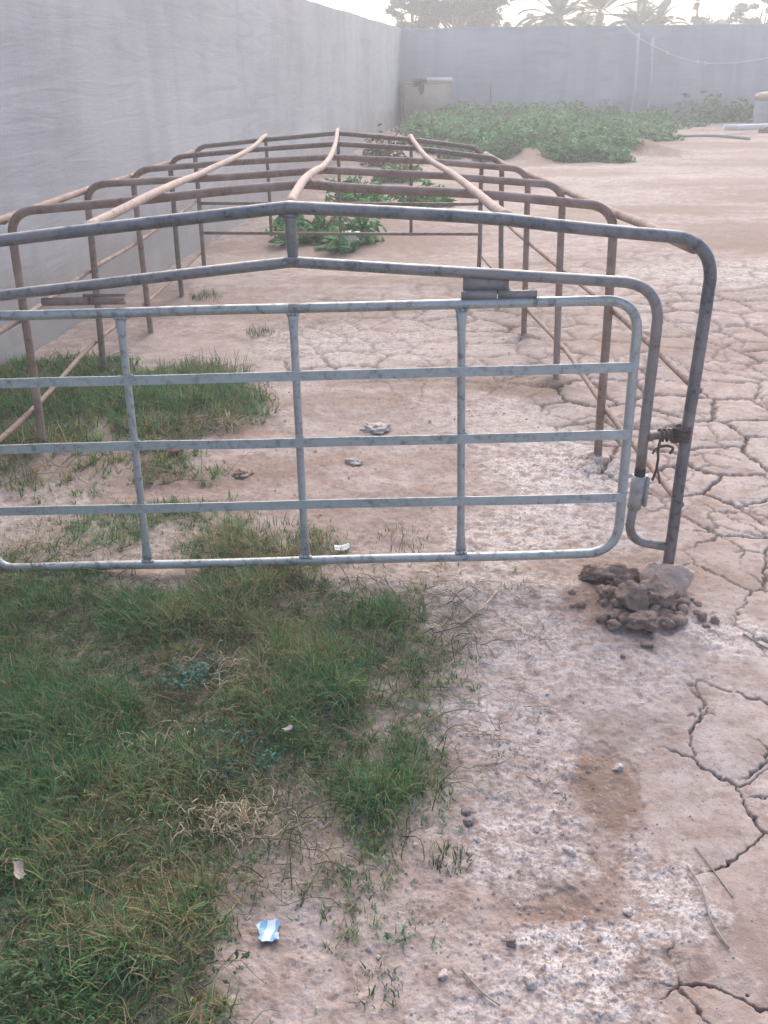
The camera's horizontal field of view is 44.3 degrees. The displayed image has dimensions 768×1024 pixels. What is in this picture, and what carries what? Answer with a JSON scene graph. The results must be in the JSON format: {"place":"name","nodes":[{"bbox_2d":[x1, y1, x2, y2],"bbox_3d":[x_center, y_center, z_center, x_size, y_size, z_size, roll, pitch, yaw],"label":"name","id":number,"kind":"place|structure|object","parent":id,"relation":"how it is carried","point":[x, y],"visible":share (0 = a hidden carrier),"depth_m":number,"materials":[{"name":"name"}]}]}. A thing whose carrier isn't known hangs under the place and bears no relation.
{"place":"outdoors","nodes":[
{"label":"outdoors","id":0,"kind":"place"},
{"bbox_2d":[0,495,571,1023],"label":"grass","id":1,"kind":"structure","parent":0,"point":[314,663],"depth_m":2.30,"materials":[{"name":"plant"}]},
{"bbox_2d":[0,119,767,1023],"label":"ground","id":2,"kind":"structure","parent":0,"point":[696,715],"depth_m":2.99,"materials":[{"name":"soil"}]},
{"bbox_2d":[12,858,25,879],"bbox_3d":[-0.746,0.732,1.929,0.022,0.018,0.067,-13,28,-24],"label":"plastic scrap","id":3,"kind":"object","parent":2,"relation":"on","point":[18,866],"visible":0.95,"depth_m":1.94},
{"bbox_2d":[0,914,169,1023],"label":"weed","id":4,"kind":"object","parent":2,"relation":"on","point":[17,995],"visible":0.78,"depth_m":1.70,"materials":[{"name":"green plant"}]},
{"bbox_2d":[1,930,249,1023],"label":"weed","id":5,"kind":"object","parent":2,"relation":"on","point":[246,955],"visible":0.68,"depth_m":1.74,"materials":[{"name":"green plant"}]},
{"bbox_2d":[69,720,208,776],"bbox_3d":[-0.588,0.573,2.304,0.369,0.086,0.216,-1,26,0],"label":"dry grass clump","id":6,"kind":"object","parent":2,"relation":"on","point":[144,748],"visible":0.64,"depth_m":2.31,"materials":[{"name":"plant"}]},
{"bbox_2d":[0,345,291,504],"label":"grass","id":7,"kind":"structure","parent":2,"relation":"on","point":[114,392],"depth_m":4.55,"materials":[{"name":"plant"}]},
{"bbox_2d":[141,652,229,705],"bbox_3d":[-0.542,0.440,2.568,0.171,0.086,0.226,14,29,29],"label":"weed","id":8,"kind":"object","parent":2,"relation":"on","point":[195,672],"visible":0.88,"depth_m":2.58,"materials":[{"name":"green plant"}]},
{"bbox_2d":[0,0,400,367],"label":"side wall","id":9,"kind":"structure","parent":2,"relation":"on","point":[92,91],"depth_m":7.38,"materials":[{"name":"paint"}]},
{"bbox_2d":[189,286,222,300],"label":"grass tuft","id":10,"kind":"object","parent":2,"relation":"on","point":[205,294],"visible":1,"depth_m":6.83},
{"bbox_2d":[176,346,256,373],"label":"weed","id":11,"kind":"object","parent":2,"relation":"on","point":[245,370],"visible":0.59,"depth_m":5.19,"materials":[{"name":"green plant"}]},
{"bbox_2d":[169,715,291,799],"bbox_3d":[-0.389,0.569,2.296,0.286,0.088,0.246,-17,30,-30],"label":"weed","id":12,"kind":"object","parent":2,"relation":"on","point":[240,741],"visible":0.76,"depth_m":2.27,"materials":[{"name":"green plant"}]},
{"bbox_2d":[186,413,277,438],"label":"dry grass clump","id":13,"kind":"object","parent":2,"relation":"on","point":[219,421],"visible":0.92,"depth_m":4.37,"materials":[{"name":"plant"}]},
{"bbox_2d":[158,785,307,855],"bbox_3d":[-0.352,0.678,2.095,0.289,0.072,0.268,-13,28,-24],"label":"dry grass clump","id":14,"kind":"object","parent":2,"relation":"on","point":[217,812],"visible":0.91,"depth_m":2.09,"materials":[{"name":"plant"}]},
{"bbox_2d":[175,640,302,701],"bbox_3d":[-0.402,0.443,2.564,0.371,0.070,0.272,-1,26,0],"label":"dry grass clump","id":15,"kind":"object","parent":2,"relation":"on","point":[224,670],"visible":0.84,"depth_m":2.58,"materials":[{"name":"plant"}]},
{"bbox_2d":[231,467,253,478],"bbox_3d":[-0.583,-0.159,3.909,0.093,0.040,0.096,10,28,21],"label":"stone","id":16,"kind":"object","parent":2,"relation":"on","point":[242,473],"visible":1,"depth_m":3.89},
{"bbox_2d":[246,322,274,337],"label":"grass tuft","id":17,"kind":"object","parent":2,"relation":"on","point":[257,331],"visible":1,"depth_m":5.94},
{"bbox_2d":[256,918,279,941],"bbox_3d":[-0.227,0.819,1.847,0.050,0.014,0.056,-1,26,0],"label":"sachet","id":18,"kind":"object","parent":2,"relation":"on","point":[268,929],"visible":1,"depth_m":1.85,"materials":[{"name":"plastic"}]},
{"bbox_2d":[254,510,316,547],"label":"weed","id":19,"kind":"object","parent":2,"relation":"on","point":[293,539],"visible":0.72,"depth_m":3.40,"materials":[{"name":"green plant"}]},
{"bbox_2d":[264,214,386,254],"bbox_3d":[-0.535,-2.626,8.792,1.149,0.392,1.186,-1,26,0],"label":"crop plant","id":20,"kind":"object","parent":2,"relation":"on","point":[320,223],"visible":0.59,"depth_m":8.74,"materials":[{"name":"green plant"}]},
{"bbox_2d":[334,543,349,550],"bbox_3d":[-0.147,0.120,3.278,0.057,0.019,0.035,-8,27,-16],"label":"paper scrap","id":21,"kind":"object","parent":2,"relation":"on","point":[343,547],"visible":1,"depth_m":3.27,"materials":[{"name":"white paper"}]},
{"bbox_2d":[336,230,359,248],"bbox_3d":[-0.345,-2.456,8.521,0.275,0.203,0.202,-19,31,-34],"label":"plastic bag","id":22,"kind":"object","parent":2,"relation":"on","point":[352,238],"visible":0.37,"depth_m":8.48,"materials":[{"name":"white plastic"}]},
{"bbox_2d":[345,457,363,465],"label":"stone","id":23,"kind":"object","parent":2,"relation":"on","point":[354,461],"visible":1,"depth_m":4.00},
{"bbox_2d":[0,128,716,571],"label":"livestock pen","id":24,"kind":"object","parent":2,"relation":"on","point":[488,286],"visible":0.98,"depth_m":2.97,"materials":[{"name":"metal"}]},
{"bbox_2d":[651,424,691,483],"bbox_3d":[0.894,-0.183,2.965,0.124,0.190,0.061,-1,26,0],"label":"tie wire","id":25,"kind":"object","parent":24,"relation":"attached to","point":[683,435],"visible":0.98,"depth_m":2.93,"materials":[{"name":"metal"}]},
{"bbox_2d":[324,176,394,205],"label":"crop plant","id":26,"kind":"object","parent":2,"relation":"on","point":[353,197],"visible":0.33,"depth_m":10.38,"materials":[{"name":"green plant"}]},
{"bbox_2d":[359,422,391,433],"bbox_3d":[-0.034,-0.388,4.352,0.150,0.048,0.126,15,30,30],"label":"stone","id":27,"kind":"object","parent":2,"relation":"on","point":[378,428],"visible":1,"depth_m":4.33,"materials":[{"name":"stone"}]},
{"bbox_2d":[350,960,403,1015],"bbox_3d":[-0.013,0.873,1.736,0.103,0.037,0.117,-1,26,0],"label":"grass tuft","id":28,"kind":"object","parent":2,"relation":"on","point":[373,993],"visible":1,"depth_m":1.73,"materials":[{"name":"plant"}]},
{"bbox_2d":[354,123,408,166],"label":"shrub","id":29,"kind":"object","parent":2,"relation":"on","point":[377,152],"visible":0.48,"depth_m":15.42,"materials":[{"name":"green plant"}]},
{"bbox_2d":[353,378,436,383],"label":"dry grass clump","id":30,"kind":"object","parent":2,"relation":"on","point":[393,381],"visible":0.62,"depth_m":5.04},
{"bbox_2d":[370,163,426,182],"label":"crop plant","id":31,"kind":"object","parent":2,"relation":"on","point":[397,166],"visible":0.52,"depth_m":13.31,"materials":[{"name":"green plant"}]},
{"bbox_2d":[374,522,431,552],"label":"grass tuft","id":32,"kind":"object","parent":2,"relation":"on","point":[402,538],"visible":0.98,"depth_m":3.35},
{"bbox_2d":[384,0,422,27],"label":"tree","id":33,"kind":"object","parent":2,"relation":"on","point":[395,14],"visible":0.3,"depth_m":41.81,"materials":[{"name":"green plant"}]},
{"bbox_2d":[387,179,457,207],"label":"crop plant","id":34,"kind":"object","parent":2,"relation":"on","point":[403,198],"visible":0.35,"depth_m":10.80,"materials":[{"name":"green plant"}]},
{"bbox_2d":[403,82,452,121],"bbox_3d":[1.148,-10.795,24.940,1.260,1.030,1.040,-1,26,0],"label":"masonry tank","id":35,"kind":"object","parent":2,"relation":"on","point":[436,96],"visible":0.73,"depth_m":24.43,"materials":[{"name":"beige paint"}]},
{"bbox_2d":[412,78,426,94],"bbox_3d":[0.916,-10.971,24.357,0.406,0.404,0.315,-1,26,0],"label":"rag","id":36,"kind":"object","parent":35,"relation":"hanging from","point":[419,81],"visible":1,"depth_m":24.25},
{"bbox_2d":[427,77,452,81],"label":"white slab","id":37,"kind":"structure","parent":35,"relation":"on","point":[445,79],"depth_m":24.26,"materials":[{"name":"concrete"}]},
{"bbox_2d":[437,968,447,979],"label":"pebble","id":38,"kind":"object","parent":2,"relation":"on","point":[442,974],"visible":1,"depth_m":1.75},
{"bbox_2d":[415,125,478,154],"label":"crop plant","id":39,"kind":"object","parent":2,"relation":"on","point":[438,134],"visible":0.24,"depth_m":17.07,"materials":[{"name":"green plant"}]},
{"bbox_2d":[421,839,474,876],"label":"grass tuft","id":40,"kind":"object","parent":2,"relation":"on","point":[446,849],"visible":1,"depth_m":2.01,"materials":[{"name":"plant"}]},
{"bbox_2d":[387,0,525,27],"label":"tree","id":41,"kind":"object","parent":2,"relation":"on","point":[436,13],"visible":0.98,"depth_m":39.18,"materials":[{"name":"green plant"}]},
{"bbox_2d":[172,326,752,1023],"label":"soil crumbs","id":42,"kind":"object","parent":2,"relation":"on","point":[478,840],"visible":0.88,"depth_m":2.03,"materials":[{"name":"soil"}]},
{"bbox_2d":[461,807,471,816],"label":"pebble","id":43,"kind":"object","parent":2,"relation":"on","point":[465,812],"visible":1,"depth_m":2.14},
{"bbox_2d":[463,814,474,825],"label":"pebble","id":44,"kind":"object","parent":2,"relation":"on","point":[468,821],"visible":1,"depth_m":2.11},
{"bbox_2d":[376,565,581,796],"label":"straw litter","id":45,"kind":"object","parent":2,"relation":"on","point":[524,604],"visible":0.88,"depth_m":2.67,"materials":[{"name":"beige plant"}]},
{"bbox_2d":[461,590,497,623],"bbox_3d":[0.305,0.292,2.931,0.021,0.017,0.240,15,30,29],"label":"stick","id":46,"kind":"object","parent":2,"relation":"on","point":[490,598],"visible":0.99,"depth_m":2.91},
{"bbox_2d":[461,968,500,1005],"bbox_3d":[0.175,0.876,1.736,0.012,0.014,0.096,-23,33,-38],"label":"stick","id":47,"kind":"object","parent":2,"relation":"on","point":[479,989],"visible":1,"depth_m":1.73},
{"bbox_2d":[436,128,529,161],"bbox_3d":[1.814,-6.344,16.325,1.416,0.573,1.564,21,33,38],"label":"crop plant","id":48,"kind":"object","parent":2,"relation":"on","point":[504,148],"visible":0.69,"depth_m":15.91,"materials":[{"name":"green plant"}]},
{"bbox_2d":[455,379,537,390],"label":"dry grass clump","id":49,"kind":"object","parent":2,"relation":"on","point":[493,385],"visible":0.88,"depth_m":4.91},
{"bbox_2d":[491,21,514,26],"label":"tree","id":50,"kind":"object","parent":2,"relation":"on","point":[507,24],"visible":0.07,"depth_m":45.88,"materials":[{"name":"green plant"}]},
{"bbox_2d":[506,935,515,947],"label":"pebble","id":51,"kind":"object","parent":2,"relation":"on","point":[510,941],"visible":1,"depth_m":1.82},
{"bbox_2d":[523,972,537,989],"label":"pebble","id":52,"kind":"object","parent":2,"relation":"on","point":[531,981],"visible":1,"depth_m":1.75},
{"bbox_2d":[395,98,671,152],"bbox_3d":[2.524,-8.717,21.132,6.627,0.754,10.708,9,27,20],"label":"crop patch","id":53,"kind":"object","parent":2,"relation":"on","point":[536,123],"visible":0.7,"depth_m":20.56,"materials":[{"name":"green plant"}]},
{"bbox_2d":[519,12,548,26],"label":"tree","id":54,"kind":"object","parent":2,"relation":"on","point":[530,15],"visible":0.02,"depth_m":49.62,"materials":[{"name":"green plant"}]},
{"bbox_2d":[516,0,610,26],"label":"palm tree","id":55,"kind":"object","parent":2,"relation":"on","point":[557,8],"visible":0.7,"depth_m":38.69,"materials":[{"name":"green plant"}]},
{"bbox_2d":[562,846,575,856],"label":"pebble","id":56,"kind":"object","parent":2,"relation":"on","point":[570,851],"visible":1,"depth_m":2.03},
{"bbox_2d":[576,599,585,607],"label":"mud crumb","id":57,"kind":"object","parent":2,"relation":"on","point":[580,603],"visible":1,"depth_m":2.92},
{"bbox_2d":[530,136,637,162],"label":"crop plant","id":58,"kind":"object","parent":2,"relation":"on","point":[560,149],"visible":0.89,"depth_m":15.49,"materials":[{"name":"green plant"}]},
{"bbox_2d":[401,24,767,120],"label":"back wall","id":59,"kind":"structure","parent":2,"relation":"on","point":[590,66],"depth_m":25.23,"materials":[{"name":"paint"}]},
{"bbox_2d":[568,14,608,25],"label":"tree","id":60,"kind":"object","parent":2,"relation":"on","point":[593,22],"visible":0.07,"depth_m":49.95,"materials":[{"name":"green plant"}]},
{"bbox_2d":[577,562,615,582],"bbox_3d":[0.702,0.204,3.089,0.119,0.073,0.101,-7,26,-14],"label":"mud clod","id":61,"kind":"object","parent":2,"relation":"on","point":[595,572],"visible":0.91,"depth_m":3.07,"materials":[{"name":"soil"}]},
{"bbox_2d":[596,584,604,592],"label":"mud crumb","id":62,"kind":"object","parent":2,"relation":"on","point":[599,587],"visible":0.43,"depth_m":2.99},
{"bbox_2d":[596,612,609,621],"bbox_3d":[0.663,0.317,2.853,0.035,0.033,0.039,14,29,28],"label":"mud crumb","id":63,"kind":"object","parent":2,"relation":"on","point":[603,617],"visible":0.99,"depth_m":2.84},
{"bbox_2d":[567,127,644,149],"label":"crop plant","id":64,"kind":"object","parent":2,"relation":"on","point":[621,139],"visible":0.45,"depth_m":16.44,"materials":[{"name":"green plant"}]},
{"bbox_2d":[598,585,617,599],"bbox_3d":[0.696,0.250,2.927,0.060,0.052,0.057,8,27,18],"label":"mud clod","id":65,"kind":"object","parent":2,"relation":"on","point":[606,592],"visible":0.83,"depth_m":2.91,"materials":[{"name":"soil"}]},
{"bbox_2d":[561,0,656,25],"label":"palm tree","id":66,"kind":"object","parent":2,"relation":"on","point":[599,17],"visible":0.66,"depth_m":40.33,"materials":[{"name":"green plant"}]},
{"bbox_2d":[606,619,621,629],"bbox_3d":[0.690,0.335,2.828,0.051,0.031,0.035,20,33,37],"label":"mud crumb","id":67,"kind":"object","parent":2,"relation":"on","point":[616,624],"visible":1,"depth_m":2.81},
{"bbox_2d":[610,598,622,607],"bbox_3d":[0.711,0.276,2.878,0.033,0.029,0.034,-10,27,-18],"label":"mud crumb","id":68,"kind":"object","parent":2,"relation":"on","point":[616,603],"visible":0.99,"depth_m":2.87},
{"bbox_2d":[612,578,620,586],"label":"mud crumb","id":69,"kind":"object","parent":2,"relation":"on","point":[616,582],"visible":0.78,"depth_m":3.04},
{"bbox_2d":[612,608,623,618],"bbox_3d":[0.710,0.306,2.855,0.041,0.024,0.044,-1,26,0],"label":"mud crumb","id":70,"kind":"object","parent":2,"relation":"on","point":[616,612],"visible":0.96,"depth_m":2.85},
{"bbox_2d":[612,763,623,770],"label":"pebble","id":71,"kind":"object","parent":2,"relation":"on","point":[618,767],"visible":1,"depth_m":2.28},
{"bbox_2d":[618,614,626,624],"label":"mud crumb","id":72,"kind":"object","parent":2,"relation":"on","point":[622,617],"visible":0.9,"depth_m":2.82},
{"bbox_2d":[606,561,639,582],"bbox_3d":[0.766,0.205,3.088,0.152,0.085,0.125,-1,26,0],"label":"mud clod","id":73,"kind":"object","parent":2,"relation":"on","point":[623,572],"visible":0.59,"depth_m":3.06,"materials":[{"name":"soil"}]},
{"bbox_2d":[622,907,632,916],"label":"pebble","id":74,"kind":"object","parent":2,"relation":"on","point":[627,911],"visible":1,"depth_m":1.89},
{"bbox_2d":[630,33,639,111],"bbox_3d":[6.674,-11.559,25.167,0.144,2.175,0.158,23,34,40],"label":"pole","id":75,"kind":"object","parent":2,"relation":"on","point":[635,74],"visible":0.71,"depth_m":25.08,"materials":[{"name":"metal"}]},
{"bbox_2d":[625,25,767,64],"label":"washing line","id":76,"kind":"object","parent":75,"relation":"attached to","point":[697,61],"visible":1,"depth_m":24.81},
{"bbox_2d":[609,0,676,25],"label":"palm tree","id":77,"kind":"object","parent":2,"relation":"on","point":[644,14],"visible":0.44,"depth_m":40.45,"materials":[{"name":"green plant"}]},
{"bbox_2d":[623,610,662,631],"bbox_3d":[0.768,0.324,2.817,0.108,0.065,0.099,13,29,26],"label":"mud clod","id":78,"kind":"object","parent":2,"relation":"on","point":[648,620],"visible":1,"depth_m":2.79,"materials":[{"name":"soil"}]},
{"bbox_2d":[617,120,669,134],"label":"crop plant","id":79,"kind":"object","parent":2,"relation":"on","point":[647,126],"visible":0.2,"depth_m":20.81,"materials":[{"name":"green plant"}]},
{"bbox_2d":[640,640,653,647],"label":"mud crumb","id":80,"kind":"object","parent":2,"relation":"on","point":[645,643],"visible":1,"depth_m":2.74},
{"bbox_2d":[615,123,685,141],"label":"crop plant","id":81,"kind":"object","parent":2,"relation":"on","point":[652,135],"visible":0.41,"depth_m":19.03,"materials":[{"name":"green plant"}]},
{"bbox_2d":[647,38,653,109],"bbox_3d":[7.102,-11.519,25.211,0.169,2.054,0.089,-13,28,-24],"label":"pole","id":82,"kind":"object","parent":2,"relation":"on","point":[650,73],"visible":0.71,"depth_m":25.11,"materials":[{"name":"metal"}]},
{"bbox_2d":[649,604,660,612],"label":"mud crumb","id":83,"kind":"object","parent":2,"relation":"on","point":[655,607],"visible":0.75,"depth_m":2.85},
{"bbox_2d":[639,574,678,608],"bbox_3d":[0.833,0.246,2.897,0.134,0.099,0.107,-1,26,0],"label":"mud clod","id":84,"kind":"object","parent":2,"relation":"on","point":[661,592],"visible":0.72,"depth_m":2.88,"materials":[{"name":"soil"}]},
{"bbox_2d":[635,0,689,25],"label":"palm tree","id":85,"kind":"object","parent":2,"relation":"on","point":[662,12],"visible":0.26,"depth_m":41.24,"materials":[{"name":"green plant"}]},
{"bbox_2d":[622,112,709,129],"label":"crop plant","id":86,"kind":"object","parent":2,"relation":"on","point":[671,122],"visible":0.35,"depth_m":22.58,"materials":[{"name":"green plant"}]},
{"bbox_2d":[639,562,694,598],"bbox_3d":[0.901,0.213,3.005,0.155,0.130,0.133,21,33,37],"label":"concrete footing","id":87,"kind":"object","parent":2,"relation":"on","point":[680,577],"visible":0.69,"depth_m":2.96,"materials":[{"name":"concrete"}]},
{"bbox_2d":[663,617,675,629],"bbox_3d":[0.851,0.333,2.822,0.037,0.040,0.038,-1,26,0],"label":"mud crumb","id":88,"kind":"object","parent":2,"relation":"on","point":[670,623],"visible":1,"depth_m":2.81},
{"bbox_2d":[669,603,675,610],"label":"mud crumb","id":89,"kind":"object","parent":2,"relation":"on","point":[672,607],"visible":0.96,"depth_m":2.88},
{"bbox_2d":[669,615,687,626],"bbox_3d":[0.884,0.326,2.829,0.062,0.034,0.043,-1,26,0],"label":"mud crumb","id":90,"kind":"object","parent":2,"relation":"on","point":[680,620],"visible":0.94,"depth_m":2.82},
{"bbox_2d":[673,611,685,615],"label":"mud crumb","id":91,"kind":"object","parent":2,"relation":"on","point":[679,613],"visible":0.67,"depth_m":2.85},
{"bbox_2d":[675,597,689,606],"bbox_3d":[0.921,0.284,2.924,0.055,0.037,0.036,-1,26,0],"label":"mud crumb","id":92,"kind":"object","parent":2,"relation":"on","point":[681,600],"visible":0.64,"depth_m":2.91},
{"bbox_2d":[676,604,688,613],"bbox_3d":[0.915,0.299,2.886,0.037,0.032,0.038,-1,26,0],"label":"mud crumb","id":93,"kind":"object","parent":2,"relation":"on","point":[684,608],"visible":0.79,"depth_m":2.88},
{"bbox_2d":[693,600,701,606],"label":"mud crumb","id":94,"kind":"object","parent":2,"relation":"on","point":[697,603],"visible":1,"depth_m":2.93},
{"bbox_2d":[690,0,706,24],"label":"tree","id":95,"kind":"object","parent":2,"relation":"on","point":[695,20],"visible":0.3,"depth_m":42.47,"materials":[{"name":"green plant"}]},
{"bbox_2d":[698,612,706,620],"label":"mud crumb","id":96,"kind":"object","parent":2,"relation":"on","point":[702,616],"visible":1,"depth_m":2.86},
{"bbox_2d":[686,864,729,948],"bbox_3d":[0.648,0.788,1.902,0.015,0.018,0.207,-3,26,-4],"label":"stick","id":97,"kind":"object","parent":2,"relation":"on","point":[707,907],"visible":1,"depth_m":1.89,"materials":[{"name":"wood"}]},
{"bbox_2d":[670,134,750,139],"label":"branch","id":98,"kind":"object","parent":2,"relation":"on","point":[718,136],"visible":0.77,"depth_m":19.54,"materials":[{"name":"wood"}]},
{"bbox_2d":[673,90,754,122],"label":"bush","id":99,"kind":"object","parent":2,"relation":"on","point":[717,116],"visible":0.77,"depth_m":24.38,"materials":[{"name":"green plant"}]},
{"bbox_2d":[694,845,733,897],"bbox_3d":[0.693,0.754,1.984,0.006,0.007,0.144,-7,26,-13],"label":"stick","id":100,"kind":"object","parent":2,"relation":"on","point":[714,871],"visible":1,"depth_m":1.98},
{"bbox_2d":[710,615,719,624],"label":"mud crumb","id":101,"kind":"object","parent":2,"relation":"on","point":[715,619],"visible":1,"depth_m":2.86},
{"bbox_2d":[695,104,737,121],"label":"bush","id":102,"kind":"object","parent":2,"relation":"on","point":[706,110],"visible":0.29,"depth_m":24.48,"materials":[{"name":"green plant"}]},
{"bbox_2d":[698,14,734,23],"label":"tree","id":103,"kind":"object","parent":2,"relation":"on","point":[718,21],"visible":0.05,"depth_m":48.98,"materials":[{"name":"green plant"}]},
{"bbox_2d":[724,123,767,130],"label":"pvc pipe","id":104,"kind":"object","parent":2,"relation":"on","point":[731,127],"visible":1,"depth_m":20.63,"materials":[{"name":"plastic"}]},
{"bbox_2d":[725,0,767,23],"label":"tree","id":105,"kind":"object","parent":2,"relation":"on","point":[740,9],"visible":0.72,"depth_m":43.59,"materials":[{"name":"green plant"}]},
{"bbox_2d":[743,633,767,648],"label":"stick","id":106,"kind":"object","parent":2,"relation":"on","point":[753,640],"visible":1,"depth_m":2.76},
{"bbox_2d":[753,100,767,123],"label":"drum","id":107,"kind":"object","parent":2,"relation":"on","point":[760,113],"visible":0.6,"depth_m":22.55,"materials":[{"name":"plastic"}]},
{"bbox_2d":[754,91,767,100],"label":"sack","id":108,"kind":"object","parent":107,"relation":"on","point":[761,96],"visible":0.95,"depth_m":22.44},
{"bbox_2d":[758,127,767,132],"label":"stone","id":109,"kind":"object","parent":2,"relation":"on","point":[764,130],"visible":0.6,"depth_m":20.67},
{"bbox_2d":[308,0,767,27],"label":"sky","id":110,"kind":"structure","parent":0,"point":[369,9],"materials":[{"name":"white"}]},
{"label":"mud crumb","id":111,"kind":"object","parent":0,"visible":0},
{"bbox_2d":[614,580,648,611],"bbox_3d":[0.749,0.260,2.872,0.092,0.117,0.103,-10,27,-19],"label":"mud clod","id":112,"kind":"object","parent":111,"relation":"on","point":[632,595],"visible":0.9,"depth_m":2.85,"materials":[{"name":"soil"}]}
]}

